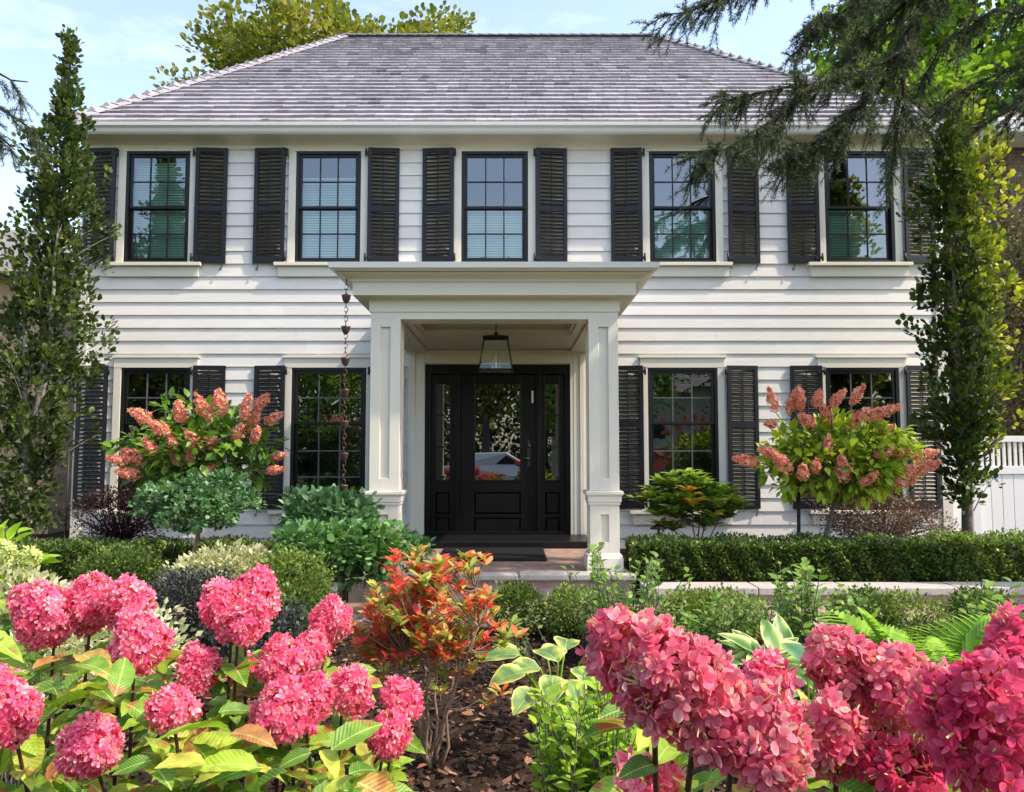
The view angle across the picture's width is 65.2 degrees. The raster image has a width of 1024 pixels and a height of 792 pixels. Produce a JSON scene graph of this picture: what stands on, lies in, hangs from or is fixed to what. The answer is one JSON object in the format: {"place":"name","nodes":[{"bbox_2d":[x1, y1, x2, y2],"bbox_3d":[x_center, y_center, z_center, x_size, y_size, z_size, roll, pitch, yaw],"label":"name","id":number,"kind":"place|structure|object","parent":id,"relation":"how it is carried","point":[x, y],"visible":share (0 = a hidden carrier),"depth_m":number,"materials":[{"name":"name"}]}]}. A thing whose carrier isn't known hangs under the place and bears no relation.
{"place":"outdoors","nodes":[
{"label":"outdoors","id":0,"kind":"place"},
{"bbox_2d":[126,467,266,591],"bbox_3d":[-2.689,1.212,6.873,1.209,1.210,1.075,0,-4,0],"label":"standard shrub","id":1,"kind":"object","parent":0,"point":[200,503],"visible":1,"depth_m":6.70,"materials":[{"name":"green plant"}]},
{"bbox_2d":[0,0,1016,234],"label":"sky","id":2,"kind":"structure","parent":0,"point":[125,41],"materials":[{"name":"blue"}]},
{"bbox_2d":[9,602,1023,618],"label":"brick walk","id":3,"kind":"structure","parent":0,"point":[356,607],"depth_m":6.77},
{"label":"ground","id":4,"kind":"structure","parent":0,"visible":0},
{"bbox_2d":[0,73,56,175],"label":"spruce tree","id":5,"kind":"object","parent":4,"relation":"on","point":[36,141],"visible":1,"depth_m":7.02,"materials":[{"name":"green plant"}]},
{"bbox_2d":[0,230,79,533],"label":"brick house","id":6,"kind":"structure","parent":4,"relation":"on","point":[60,470],"depth_m":12.17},
{"bbox_2d":[13,184,81,247],"bbox_3d":[-10.546,-1.590,22.918,7.906,9.288,6.726,0,-4,0],"label":"broadleaf tree","id":7,"kind":"object","parent":4,"relation":"on","point":[78,223],"depth_m":21.84,"materials":[{"name":"green plant"}]},
{"bbox_2d":[149,0,476,87],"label":"maple tree","id":8,"kind":"object","parent":4,"relation":"on","point":[240,41],"visible":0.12,"depth_m":23.59,"materials":[{"name":"green plant"}]},
{"bbox_2d":[3,618,936,628],"bbox_3d":[0.000,1.830,6.266,27.992,0.163,0.083,0,-4,0],"label":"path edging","id":9,"kind":"object","parent":4,"relation":"on","point":[367,620],"visible":0.02,"depth_m":6.23,"materials":[{"name":"stone"}]},
{"bbox_2d":[0,620,949,791],"bbox_3d":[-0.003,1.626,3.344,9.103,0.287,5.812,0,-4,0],"label":"bark mulch","id":10,"kind":"object","parent":4,"relation":"on","point":[527,757],"visible":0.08,"depth_m":4.04,"materials":[{"name":"brown wood"}]},
{"bbox_2d":[0,519,61,623],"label":"hydrangea bush","id":11,"kind":"object","parent":10,"relation":"on","point":[26,556],"visible":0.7,"depth_m":4.63,"materials":[{"name":"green plant"}]},
{"bbox_2d":[0,591,68,786],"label":"leafy plant","id":12,"kind":"object","parent":10,"relation":"on","point":[31,658],"visible":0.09,"depth_m":3.12,"materials":[{"name":"green plant"}]},
{"bbox_2d":[0,561,69,651],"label":"round shrub","id":13,"kind":"object","parent":10,"relation":"on","point":[6,583],"visible":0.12,"depth_m":4.54,"materials":[{"name":"yellow plant"}]},
{"bbox_2d":[10,597,202,712],"bbox_3d":[-2.129,1.329,4.125,0.998,0.556,0.794,2,-4,-23],"label":"round shrub","id":14,"kind":"object","parent":10,"relation":"on","point":[78,646],"visible":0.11,"depth_m":4.08,"materials":[{"name":"grey plant"}]},
{"bbox_2d":[64,540,168,586],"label":"round shrub","id":15,"kind":"object","parent":10,"relation":"on","point":[133,556],"visible":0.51,"depth_m":6.12,"materials":[{"name":"green plant"}]},
{"bbox_2d":[145,563,232,648],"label":"round shrub","id":16,"kind":"object","parent":10,"relation":"on","point":[186,585],"visible":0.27,"depth_m":5.13,"materials":[{"name":"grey plant"}]},
{"bbox_2d":[0,562,425,791],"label":"hydrangea bush","id":17,"kind":"object","parent":10,"relation":"on","point":[227,742],"visible":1,"depth_m":2.17,"materials":[{"name":"pink plant"}]},
{"bbox_2d":[161,537,286,596],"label":"round shrub","id":18,"kind":"object","parent":10,"relation":"on","point":[240,555],"visible":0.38,"depth_m":6.04,"materials":[{"name":"grey plant"}]},
{"bbox_2d":[201,592,311,668],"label":"round shrub","id":19,"kind":"object","parent":10,"relation":"on","point":[284,621],"visible":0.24,"depth_m":4.75,"materials":[{"name":"grey plant"}]},
{"bbox_2d":[245,543,336,615],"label":"round shrub","id":20,"kind":"object","parent":10,"relation":"on","point":[287,561],"visible":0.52,"depth_m":5.46,"materials":[{"name":"green plant"}]},
{"bbox_2d":[263,574,345,641],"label":"round shrub","id":21,"kind":"object","parent":10,"relation":"on","point":[317,598],"visible":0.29,"depth_m":5.23,"materials":[{"name":"green plant"}]},
{"bbox_2d":[270,515,435,599],"bbox_3d":[-1.248,1.356,6.153,1.326,0.877,1.084,0,-4,0],"label":"standard shrub","id":22,"kind":"object","parent":10,"relation":"on","point":[359,547],"visible":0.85,"depth_m":5.95,"materials":[{"name":"green plant"}]},
{"bbox_2d":[331,544,529,768],"bbox_3d":[-0.409,1.145,3.547,0.976,1.018,0.697,0,-4,0],"label":"azalea bush","id":23,"kind":"object","parent":10,"relation":"on","point":[400,620],"visible":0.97,"depth_m":3.45,"materials":[{"name":"orange plant"}]},
{"bbox_2d":[96,638,876,791],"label":"fallen leaves","id":24,"kind":"object","parent":10,"relation":"on","point":[422,765],"visible":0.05,"depth_m":3.88,"materials":[{"name":"brown plant"}]},
{"bbox_2d":[481,577,549,640],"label":"boxwood","id":25,"kind":"object","parent":10,"relation":"on","point":[517,596],"visible":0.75,"depth_m":5.77,"materials":[{"name":"green plant"}]},
{"bbox_2d":[478,602,559,682],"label":"leafy plant","id":26,"kind":"object","parent":10,"relation":"on","point":[525,650],"visible":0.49,"depth_m":4.77,"materials":[{"name":"green plant"}]},
{"bbox_2d":[478,636,595,721],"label":"hosta","id":27,"kind":"object","parent":10,"relation":"on","point":[517,669],"visible":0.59,"depth_m":3.63,"materials":[{"name":"green plant"}]},
{"bbox_2d":[533,581,609,638],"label":"boxwood","id":28,"kind":"object","parent":10,"relation":"on","point":[558,600],"visible":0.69,"depth_m":5.76,"materials":[{"name":"green plant"}]},
{"bbox_2d":[523,667,646,791],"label":"leafy plant","id":29,"kind":"object","parent":10,"relation":"on","point":[576,764],"visible":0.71,"depth_m":2.67,"materials":[{"name":"green plant"}]},
{"bbox_2d":[561,542,693,660],"bbox_3d":[0.766,1.349,5.322,0.914,0.797,0.662,0,-4,0],"label":"leafy plant","id":30,"kind":"object","parent":10,"relation":"on","point":[607,602],"visible":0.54,"depth_m":5.26,"materials":[{"name":"green plant"}]},
{"bbox_2d":[654,583,722,633],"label":"boxwood","id":31,"kind":"object","parent":10,"relation":"on","point":[693,599],"visible":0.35,"depth_m":5.79,"materials":[{"name":"green plant"}]},
{"bbox_2d":[638,588,761,652],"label":"leafy plant","id":32,"kind":"object","parent":10,"relation":"on","point":[710,630],"visible":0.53,"depth_m":5.13,"materials":[{"name":"green plant"}]},
{"bbox_2d":[691,582,774,641],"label":"boxwood","id":33,"kind":"object","parent":10,"relation":"on","point":[754,625],"visible":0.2,"depth_m":5.78,"materials":[{"name":"green plant"}]},
{"bbox_2d":[718,613,815,691],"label":"hosta","id":34,"kind":"object","parent":10,"relation":"on","point":[777,633],"visible":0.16,"depth_m":3.84,"materials":[{"name":"green plant"}]},
{"bbox_2d":[575,599,1023,791],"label":"hydrangea bush","id":35,"kind":"object","parent":10,"relation":"on","point":[680,698],"visible":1,"depth_m":1.04,"materials":[{"name":"pink plant"}]},
{"bbox_2d":[744,557,880,676],"bbox_3d":[1.917,1.341,4.917,0.958,0.757,0.657,0,-4,0],"label":"leafy plant","id":36,"kind":"object","parent":10,"relation":"on","point":[797,618],"visible":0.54,"depth_m":4.79,"materials":[{"name":"green plant"}]},
{"bbox_2d":[781,643,855,723],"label":"hosta","id":37,"kind":"object","parent":10,"relation":"on","point":[795,650],"visible":0.08,"depth_m":3.59,"materials":[{"name":"green plant"}]},
{"bbox_2d":[819,582,904,629],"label":"boxwood","id":38,"kind":"object","parent":10,"relation":"on","point":[872,606],"visible":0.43,"depth_m":5.78,"materials":[{"name":"green plant"}]},
{"bbox_2d":[854,586,966,641],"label":"boxwood","id":39,"kind":"object","parent":10,"relation":"on","point":[916,620],"visible":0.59,"depth_m":5.76,"materials":[{"name":"green plant"}]},
{"bbox_2d":[819,607,1023,696],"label":"fern","id":40,"kind":"object","parent":10,"relation":"on","point":[869,626],"visible":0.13,"depth_m":3.99,"materials":[{"name":"green plant"}]},
{"bbox_2d":[913,632,985,664],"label":"fern","id":41,"kind":"object","parent":10,"relation":"on","point":[936,640],"visible":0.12,"depth_m":3.77,"materials":[{"name":"green plant"}]},
{"bbox_2d":[940,580,1023,630],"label":"boxwood","id":42,"kind":"object","parent":10,"relation":"on","point":[956,597],"visible":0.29,"depth_m":5.84,"materials":[{"name":"green plant"}]},
{"bbox_2d":[958,577,1023,632],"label":"leafy plant","id":43,"kind":"object","parent":10,"relation":"on","point":[984,605],"visible":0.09,"depth_m":4.52,"materials":[{"name":"green plant"}]},
{"bbox_2d":[389,548,627,579],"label":"porch floor","id":44,"kind":"structure","parent":4,"relation":"on","point":[557,558],"depth_m":8.03,"materials":[{"name":"stone"}]},
{"bbox_2d":[348,580,631,601],"bbox_3d":[-0.200,1.829,7.340,2.600,0.275,0.020,0,-4,0],"label":"porch riser","id":45,"kind":"object","parent":44,"relation":"attached to","point":[356,594],"visible":0.21,"depth_m":7.33,"materials":[{"name":"stone"}]},
{"bbox_2d":[345,571,635,580],"bbox_3d":[-0.200,1.663,7.391,2.672,0.064,0.182,0,-4,0],"label":"porch coping","id":46,"kind":"object","parent":45,"relation":"on","point":[538,576],"visible":0.35,"depth_m":7.30,"materials":[{"name":"stone"}]},
{"bbox_2d":[440,548,546,560],"bbox_3d":[-0.210,1.713,8.687,1.140,0.018,1.030,0,-4,0],"label":"door mat","id":47,"kind":"object","parent":44,"relation":"on","point":[518,554],"depth_m":8.64,"materials":[{"name":"fabric"}]},
{"bbox_2d":[69,32,953,570],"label":"house","id":48,"kind":"structure","parent":4,"relation":"on","point":[441,204],"depth_m":10.29,"materials":[{"name":"white"}]},
{"bbox_2d":[94,356,200,524],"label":"window","id":49,"kind":"structure","parent":48,"relation":"in","point":[164,373],"depth_m":10.22,"materials":[{"name":"black paint"}]},
{"bbox_2d":[101,149,202,276],"bbox_3d":[-4.630,-2.372,10.417,1.272,1.684,0.253,0,-4,0],"label":"window","id":50,"kind":"structure","parent":48,"relation":"in","point":[126,265],"depth_m":10.41,"materials":[{"name":"black paint"}]},
{"bbox_2d":[268,356,370,524],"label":"window","id":51,"kind":"structure","parent":48,"relation":"in","point":[323,436],"depth_m":11.04,"materials":[{"name":"black paint"}]},
{"bbox_2d":[273,149,367,276],"bbox_3d":[-2.415,-2.372,10.417,1.285,1.684,0.253,0,-4,0],"label":"window","id":52,"kind":"structure","parent":48,"relation":"in","point":[296,265],"depth_m":10.41,"materials":[{"name":"black paint"}]},
{"bbox_2d":[339,279,350,491],"bbox_3d":[-1.554,-0.101,7.445,0.087,2.001,0.087,-2,-4,22],"label":"rain chain","id":53,"kind":"object","parent":48,"relation":"hanging from","point":[346,297],"visible":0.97,"depth_m":7.43,"materials":[{"name":"orange metal"}]},
{"bbox_2d":[454,149,534,261],"bbox_3d":[-0.224,-2.459,10.455,1.054,1.504,0.190,0,-4,0],"label":"window","id":54,"kind":"structure","parent":48,"relation":"in","point":[464,214],"depth_m":10.41,"materials":[{"name":"black paint"}]},
{"bbox_2d":[478,324,512,372],"bbox_3d":[-0.171,-0.557,8.560,0.366,0.591,0.366,0,-4,0],"label":"lantern","id":55,"kind":"object","parent":48,"relation":"hanging from","point":[495,337],"visible":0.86,"depth_m":8.50,"materials":[{"name":"brown metal"}]},
{"bbox_2d":[460,375,535,530],"bbox_3d":[-0.176,0.730,10.195,0.971,2.017,0.118,0,-4,0],"label":"door","id":56,"kind":"structure","parent":48,"relation":"in","point":[498,412],"depth_m":10.22,"materials":[{"name":"paint"}]},
{"bbox_2d":[629,356,735,524],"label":"window","id":57,"kind":"structure","parent":48,"relation":"in","point":[675,388],"depth_m":10.24,"materials":[{"name":"black paint"}]},
{"bbox_2d":[642,149,732,276],"bbox_3d":[2.179,-2.372,10.417,1.298,1.684,0.253,0,-4,0],"label":"window","id":58,"kind":"structure","parent":48,"relation":"in","point":[714,265],"depth_m":10.40,"materials":[{"name":"glass"}]},
{"bbox_2d":[806,149,912,276],"bbox_3d":[4.473,-2.372,10.417,1.337,1.684,0.253,0,-4,0],"label":"window","id":59,"kind":"structure","parent":48,"relation":"in","point":[892,265],"depth_m":10.40,"materials":[{"name":"glass"}]},
{"bbox_2d":[808,356,919,524],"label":"window","id":60,"kind":"structure","parent":48,"relation":"in","point":[848,372],"depth_m":10.22,"materials":[{"name":"black paint"}]},
{"bbox_2d":[4,530,1022,601],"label":"raised bed","id":61,"kind":"object","parent":4,"relation":"on","point":[57,535],"depth_m":7.92,"materials":[{"name":"grey stone"}]},
{"bbox_2d":[0,24,122,540],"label":"columnar tree","id":62,"kind":"object","parent":61,"relation":"on","point":[55,206],"visible":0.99,"depth_m":8.86,"materials":[{"name":"green plant"}]},
{"bbox_2d":[63,440,80,569],"bbox_3d":[-4.527,1.122,8.242,0.135,1.341,0.017,0,-4,0],"label":"garden hook","id":63,"kind":"object","parent":61,"relation":"on","point":[68,487],"visible":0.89,"depth_m":8.25,"materials":[{"name":"black metal"}]},
{"bbox_2d":[54,479,168,543],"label":"barberry shrub","id":64,"kind":"object","parent":61,"relation":"on","point":[132,531],"visible":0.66,"depth_m":8.44,"materials":[{"name":"purple plant"}]},
{"bbox_2d":[1,533,279,580],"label":"boxwood hedge","id":65,"kind":"object","parent":61,"relation":"on","point":[173,547],"visible":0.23,"depth_m":7.47,"materials":[{"name":"green plant"}]},
{"bbox_2d":[100,387,290,538],"bbox_3d":[-3.064,0.832,7.889,1.991,1.875,1.190,-1,-4,16],"label":"hydrangea tree","id":66,"kind":"object","parent":61,"relation":"on","point":[233,438],"visible":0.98,"depth_m":7.67,"materials":[{"name":"green plant"}]},
{"bbox_2d":[270,484,325,511],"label":"rhododendron","id":67,"kind":"object","parent":61,"relation":"on","point":[286,495],"visible":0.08,"depth_m":8.19,"materials":[{"name":"green plant"}]},
{"bbox_2d":[275,483,385,530],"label":"leafy shrub","id":68,"kind":"object","parent":61,"relation":"on","point":[332,501],"visible":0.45,"depth_m":6.91,"materials":[{"name":"green plant"}]},
{"bbox_2d":[650,523,666,532],"bbox_3d":[1.470,1.526,8.013,0.180,0.504,0.175,0,-4,0],"label":"path light","id":69,"kind":"object","parent":61,"relation":"on","point":[658,527],"visible":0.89,"depth_m":7.98,"materials":[{"name":"brown metal"}]},
{"bbox_2d":[627,468,753,568],"bbox_3d":[1.857,1.273,8.236,1.155,1.054,1.073,2,-5,-31],"label":"rhododendron","id":70,"kind":"object","parent":61,"relation":"on","point":[681,499],"visible":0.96,"depth_m":8.18,"materials":[{"name":"green plant"}]},
{"bbox_2d":[623,530,953,582],"bbox_3d":[2.590,1.544,7.671,2.991,0.481,0.761,0,-4,0],"label":"boxwood hedge","id":71,"kind":"object","parent":61,"relation":"on","point":[916,550],"visible":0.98,"depth_m":7.41,"materials":[{"name":"green plant"}]},
{"bbox_2d":[797,482,800,564],"bbox_3d":[2.824,1.310,7.878,0.056,0.916,0.036,0,-4,0],"label":"support stake","id":72,"kind":"object","parent":61,"relation":"on","point":[798,513],"visible":0.57,"depth_m":7.88,"materials":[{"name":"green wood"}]},
{"bbox_2d":[731,383,941,567],"bbox_3d":[3.111,0.830,7.889,2.065,1.893,1.126,0,-4,0],"label":"hydrangea tree","id":73,"kind":"object","parent":61,"relation":"on","point":[864,469],"visible":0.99,"depth_m":7.64,"materials":[{"name":"green plant"}]},
{"bbox_2d":[806,488,962,539],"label":"barberry shrub","id":74,"kind":"object","parent":61,"relation":"on","point":[910,525],"visible":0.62,"depth_m":8.34,"materials":[{"name":"brown plant"}]},
{"bbox_2d":[895,82,1023,563],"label":"columnar tree","id":75,"kind":"object","parent":61,"relation":"on","point":[971,411],"visible":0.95,"depth_m":8.64,"materials":[{"name":"green plant"}]},
{"bbox_2d":[952,454,982,534],"bbox_3d":[5.905,1.184,10.643,0.486,1.623,0.486,0,-4,0],"label":"gate post","id":76,"kind":"object","parent":61,"relation":"on","point":[977,526],"visible":0.06,"depth_m":10.42,"materials":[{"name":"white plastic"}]},
{"bbox_2d":[921,527,1023,581],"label":"boxwood hedge","id":77,"kind":"object","parent":61,"relation":"on","point":[980,545],"visible":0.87,"depth_m":7.43,"materials":[{"name":"green plant"}]},
{"bbox_2d":[979,436,1023,536],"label":"garden gate","id":78,"kind":"structure","parent":61,"relation":"on","point":[1003,506],"depth_m":10.62,"materials":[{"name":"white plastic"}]},
{"bbox_2d":[156,592,1023,603],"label":"bed retaining wall","id":79,"kind":"structure","parent":4,"relation":"on","point":[1019,597],"depth_m":7.01,"materials":[{"name":"stone"}]},
{"bbox_2d":[62,582,1023,594],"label":"bed coping","id":80,"kind":"object","parent":79,"relation":"on","point":[932,588],"visible":0.31,"depth_m":7.04,"materials":[{"name":"stone"}]},
{"bbox_2d":[628,0,1023,223],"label":"spruce tree","id":81,"kind":"object","parent":4,"relation":"on","point":[804,155],"visible":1,"depth_m":6.54,"materials":[{"name":"green plant"}]},
{"bbox_2d":[792,0,1023,285],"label":"broadleaf tree","id":82,"kind":"object","parent":4,"relation":"on","point":[975,69],"visible":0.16,"depth_m":15.16,"materials":[{"name":"green plant"}]},
{"bbox_2d":[946,96,1023,465],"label":"neighbour house","id":83,"kind":"structure","parent":4,"relation":"on","point":[1014,156],"depth_m":14.34,"materials":[{"name":"brown brick"}]},
{"bbox_2d":[948,152,1023,465],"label":"cedar tree","id":84,"kind":"object","parent":4,"relation":"on","point":[1018,265],"visible":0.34,"depth_m":12.49,"materials":[{"name":"green plant"}]}
]}

